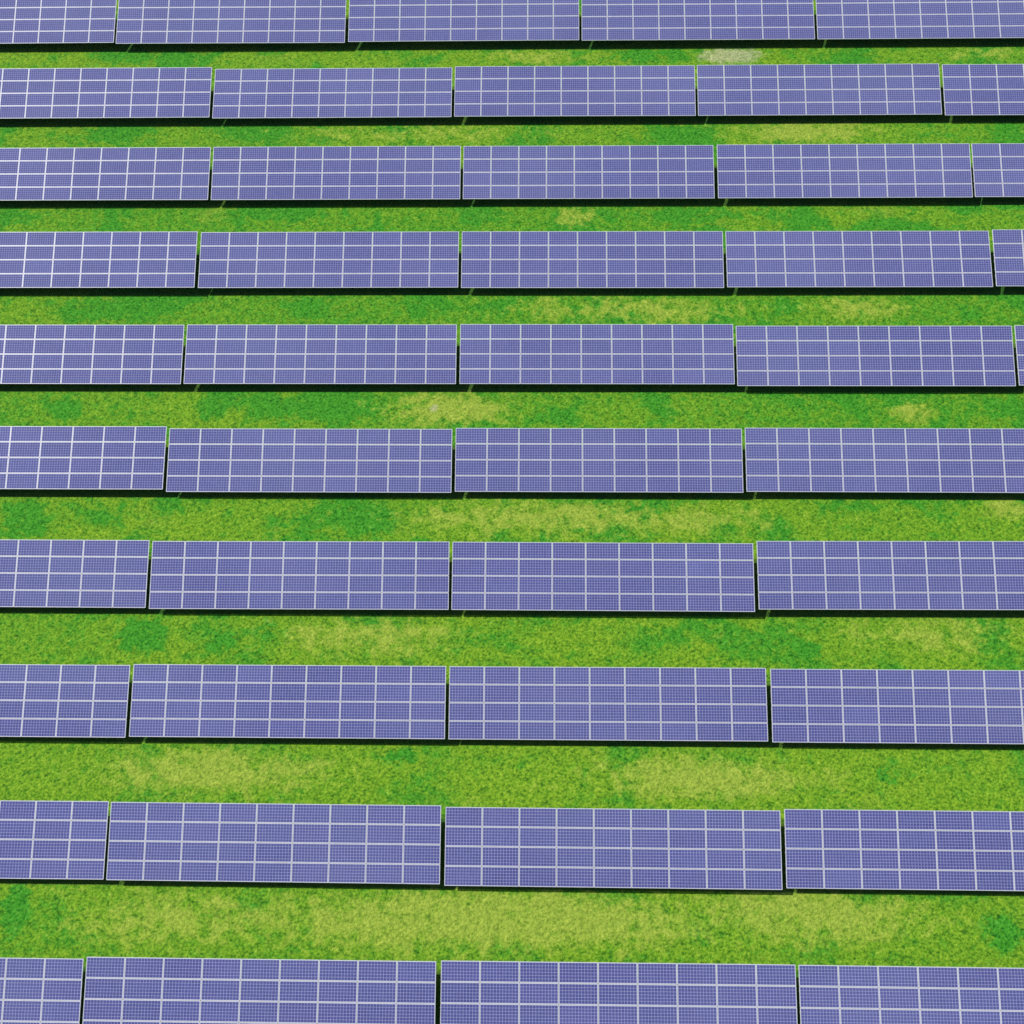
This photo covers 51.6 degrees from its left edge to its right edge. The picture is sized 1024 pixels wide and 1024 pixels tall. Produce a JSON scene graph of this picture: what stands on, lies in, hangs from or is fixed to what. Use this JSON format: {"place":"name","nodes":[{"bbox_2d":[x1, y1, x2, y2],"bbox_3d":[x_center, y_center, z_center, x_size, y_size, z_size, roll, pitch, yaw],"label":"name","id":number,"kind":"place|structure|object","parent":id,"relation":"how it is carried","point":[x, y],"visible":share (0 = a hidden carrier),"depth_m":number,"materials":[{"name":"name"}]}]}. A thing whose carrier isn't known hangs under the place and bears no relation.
{"place":"outdoors","nodes":[
{"label":"outdoors","id":0,"kind":"place"},
{"bbox_2d":[0,0,1023,1023],"bbox_3d":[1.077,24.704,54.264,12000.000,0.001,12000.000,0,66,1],"label":"ground grass","id":1,"kind":"structure","parent":0,"point":[84,918],"depth_m":64.83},
{"bbox_2d":[0,958,83,1023],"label":"solar table","id":2,"kind":"object","parent":1,"relation":"on","point":[27,985],"visible":1,"depth_m":53.55,"materials":[{"name":"laminate"}]},
{"bbox_2d":[0,800,109,878],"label":"solar table","id":3,"kind":"object","parent":1,"relation":"on","point":[55,823],"visible":1,"depth_m":56.80,"materials":[{"name":"laminate"}]},
{"bbox_2d":[0,0,116,43],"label":"solar table","id":4,"kind":"object","parent":1,"relation":"on","point":[46,21],"visible":1,"depth_m":82.30,"materials":[{"name":"laminate"}]},
{"bbox_2d":[0,664,129,737],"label":"solar table","id":5,"kind":"object","parent":1,"relation":"on","point":[106,687],"visible":1,"depth_m":59.88,"materials":[{"name":"laminate"}]},
{"bbox_2d":[0,540,149,607],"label":"solar table","id":6,"kind":"object","parent":1,"relation":"on","point":[28,578],"visible":1,"depth_m":63.12,"materials":[{"name":"laminate"}]},
{"bbox_2d":[0,426,166,488],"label":"solar table","id":7,"kind":"object","parent":1,"relation":"on","point":[83,449],"visible":1,"depth_m":66.31,"materials":[{"name":"laminate"}]},
{"bbox_2d":[0,325,184,383],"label":"solar table","id":8,"kind":"object","parent":1,"relation":"on","point":[35,354],"visible":1,"depth_m":69.52,"materials":[{"name":"glass"}]},
{"bbox_2d":[0,232,197,287],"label":"solar table","id":9,"kind":"object","parent":1,"relation":"on","point":[71,259],"visible":1,"depth_m":72.62,"materials":[{"name":"glass"}]},
{"bbox_2d":[0,147,210,200],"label":"solar table","id":10,"kind":"object","parent":1,"relation":"on","point":[134,173],"visible":1,"depth_m":75.87,"materials":[{"name":"glass"}]},
{"bbox_2d":[0,67,212,118],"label":"solar table","id":11,"kind":"object","parent":1,"relation":"on","point":[56,92],"visible":1,"depth_m":79.04,"materials":[{"name":"glass"}]},
{"bbox_2d":[116,0,346,43],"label":"solar table","id":12,"kind":"object","parent":1,"relation":"on","point":[261,21],"visible":1,"depth_m":81.97,"materials":[{"name":"glass"}]},
{"bbox_2d":[82,957,436,1023],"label":"solar table","id":13,"kind":"object","parent":1,"relation":"on","point":[178,995],"visible":1,"depth_m":53.33,"materials":[{"name":"glass"}]},
{"bbox_2d":[106,802,441,883],"bbox_3d":[-12.669,17.789,56.796,17.804,1.953,3.902,0,66,1],"label":"solar table","id":14,"kind":"object","parent":1,"relation":"on","point":[311,853],"visible":1,"depth_m":56.38,"materials":[{"name":"laminate"}]},
{"bbox_2d":[129,664,445,738],"bbox_3d":[-12.609,10.840,60.014,17.804,1.953,3.902,0,65,1],"label":"solar table","id":15,"kind":"object","parent":1,"relation":"on","point":[358,713],"visible":1,"depth_m":59.60,"materials":[{"name":"laminate"}]},
{"bbox_2d":[149,541,449,609],"bbox_3d":[-12.598,3.918,63.174,17.804,1.953,3.902,0,66,1],"label":"solar table","id":16,"kind":"object","parent":1,"relation":"on","point":[299,572],"visible":1,"depth_m":62.76,"materials":[{"name":"laminate"}]},
{"bbox_2d":[166,428,452,492],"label":"solar table","id":17,"kind":"object","parent":1,"relation":"on","point":[428,469],"visible":1,"depth_m":65.98,"materials":[{"name":"laminate"}]},
{"bbox_2d":[184,325,456,383],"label":"solar table","id":18,"kind":"object","parent":1,"relation":"on","point":[407,353],"visible":1,"depth_m":69.18,"materials":[{"name":"laminate"}]},
{"bbox_2d":[198,232,458,287],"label":"solar table","id":19,"kind":"object","parent":1,"relation":"on","point":[385,257],"visible":1,"depth_m":72.39,"materials":[{"name":"laminate"}]},
{"bbox_2d":[212,68,451,117],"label":"solar table","id":20,"kind":"object","parent":1,"relation":"on","point":[337,87],"visible":1,"depth_m":78.76,"materials":[{"name":"laminate"}]},
{"bbox_2d":[211,146,460,199],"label":"solar table","id":21,"kind":"object","parent":1,"relation":"on","point":[418,172],"visible":1,"depth_m":75.49,"materials":[{"name":"glass"}]},
{"bbox_2d":[348,0,578,41],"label":"solar table","id":22,"kind":"object","parent":1,"relation":"on","point":[502,20],"visible":1,"depth_m":81.60,"materials":[{"name":"glass"}]},
{"bbox_2d":[454,65,695,116],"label":"solar table","id":23,"kind":"object","parent":1,"relation":"on","point":[496,91],"visible":1,"depth_m":78.31,"materials":[{"name":"glass"}]},
{"bbox_2d":[463,145,714,198],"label":"solar table","id":24,"kind":"object","parent":1,"relation":"on","point":[626,172],"visible":1,"depth_m":75.15,"materials":[{"name":"glass"}]},
{"bbox_2d":[461,231,723,287],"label":"solar table","id":25,"kind":"object","parent":1,"relation":"on","point":[620,267],"visible":1,"depth_m":71.94,"materials":[{"name":"glass"}]},
{"bbox_2d":[459,324,734,383],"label":"solar table","id":26,"kind":"object","parent":1,"relation":"on","point":[558,353],"visible":1,"depth_m":68.78,"materials":[{"name":"glass"}]},
{"bbox_2d":[455,428,742,492],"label":"solar table","id":27,"kind":"object","parent":1,"relation":"on","point":[500,459],"visible":1,"depth_m":65.62,"materials":[{"name":"laminate"}]},
{"bbox_2d":[451,542,754,611],"bbox_3d":[5.345,3.985,62.804,17.804,1.952,3.902,0,66,1],"label":"solar table","id":28,"kind":"object","parent":1,"relation":"on","point":[537,574],"visible":1,"depth_m":62.39,"materials":[{"name":"laminate"}]},
{"bbox_2d":[448,666,767,740],"bbox_3d":[5.354,10.905,59.683,17.804,1.953,3.902,0,66,1],"label":"solar table","id":29,"kind":"object","parent":1,"relation":"on","point":[494,712],"visible":1,"depth_m":59.27,"materials":[{"name":"laminate"}]},
{"bbox_2d":[444,807,782,889],"bbox_3d":[5.333,17.965,56.449,17.804,1.953,3.902,0,66,1],"label":"solar table","id":30,"kind":"object","parent":1,"relation":"on","point":[609,841],"visible":1,"depth_m":56.03,"materials":[{"name":"laminate"}]},
{"bbox_2d":[440,961,797,1023],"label":"solar table","id":31,"kind":"object","parent":1,"relation":"on","point":[533,997],"visible":1,"depth_m":52.97,"materials":[{"name":"laminate"}]},
{"bbox_2d":[581,0,814,40],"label":"solar table","id":32,"kind":"object","parent":1,"relation":"on","point":[642,19],"visible":1,"depth_m":81.24,"materials":[{"name":"laminate"}]},
{"bbox_2d":[697,64,941,115],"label":"solar table","id":33,"kind":"object","parent":1,"relation":"on","point":[819,86],"visible":1,"depth_m":77.94,"materials":[{"name":"laminate"}]},
{"bbox_2d":[717,143,972,197],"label":"solar table","id":34,"kind":"object","parent":1,"relation":"on","point":[842,173],"visible":1,"depth_m":74.72,"materials":[{"name":"laminate"}]},
{"bbox_2d":[725,231,992,286],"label":"solar table","id":35,"kind":"object","parent":1,"relation":"on","point":[950,258],"visible":1,"depth_m":71.60,"materials":[{"name":"laminate"}]},
{"bbox_2d":[735,326,1015,385],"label":"solar table","id":36,"kind":"object","parent":1,"relation":"on","point":[968,353],"visible":1,"depth_m":68.36,"materials":[{"name":"laminate"}]},
{"bbox_2d":[744,428,1023,492],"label":"solar table","id":37,"kind":"object","parent":1,"relation":"on","point":[793,464],"visible":1,"depth_m":65.26,"materials":[{"name":"laminate"}]},
{"bbox_2d":[756,541,1023,609],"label":"solar table","id":38,"kind":"object","parent":1,"relation":"on","point":[807,566],"visible":1,"depth_m":62.05,"materials":[{"name":"laminate"}]},
{"bbox_2d":[770,669,1023,743],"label":"solar table","id":39,"kind":"object","parent":1,"relation":"on","point":[895,702],"visible":1,"depth_m":58.88,"materials":[{"name":"laminate"}]},
{"bbox_2d":[784,809,1023,890],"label":"solar table","id":40,"kind":"object","parent":1,"relation":"on","point":[913,838],"visible":1,"depth_m":55.72,"materials":[{"name":"laminate"}]},
{"bbox_2d":[798,965,1023,1023],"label":"solar table","id":41,"kind":"object","parent":1,"relation":"on","point":[937,992],"visible":1,"depth_m":52.71,"materials":[{"name":"glass"}]},
{"bbox_2d":[815,0,1023,38],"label":"solar table","id":42,"kind":"object","parent":1,"relation":"on","point":[992,18],"visible":1,"depth_m":80.87,"materials":[{"name":"glass"}]},
{"bbox_2d":[942,64,1023,114],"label":"solar table","id":43,"kind":"object","parent":1,"relation":"on","point":[991,89],"visible":1,"depth_m":77.68,"materials":[{"name":"glass"}]},
{"bbox_2d":[971,143,1023,196],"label":"solar table","id":44,"kind":"object","parent":1,"relation":"on","point":[995,166],"visible":1,"depth_m":74.57,"materials":[{"name":"glass"}]},
{"bbox_2d":[992,230,1023,285],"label":"solar table","id":45,"kind":"object","parent":1,"relation":"on","point":[1008,248],"visible":1,"depth_m":71.36,"materials":[{"name":"glass"}]},
{"bbox_2d":[1014,325,1023,384],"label":"solar table","id":46,"kind":"object","parent":1,"relation":"on","point":[1019,335],"visible":1,"depth_m":68.27,"materials":[{"name":"glass"}]}
]}

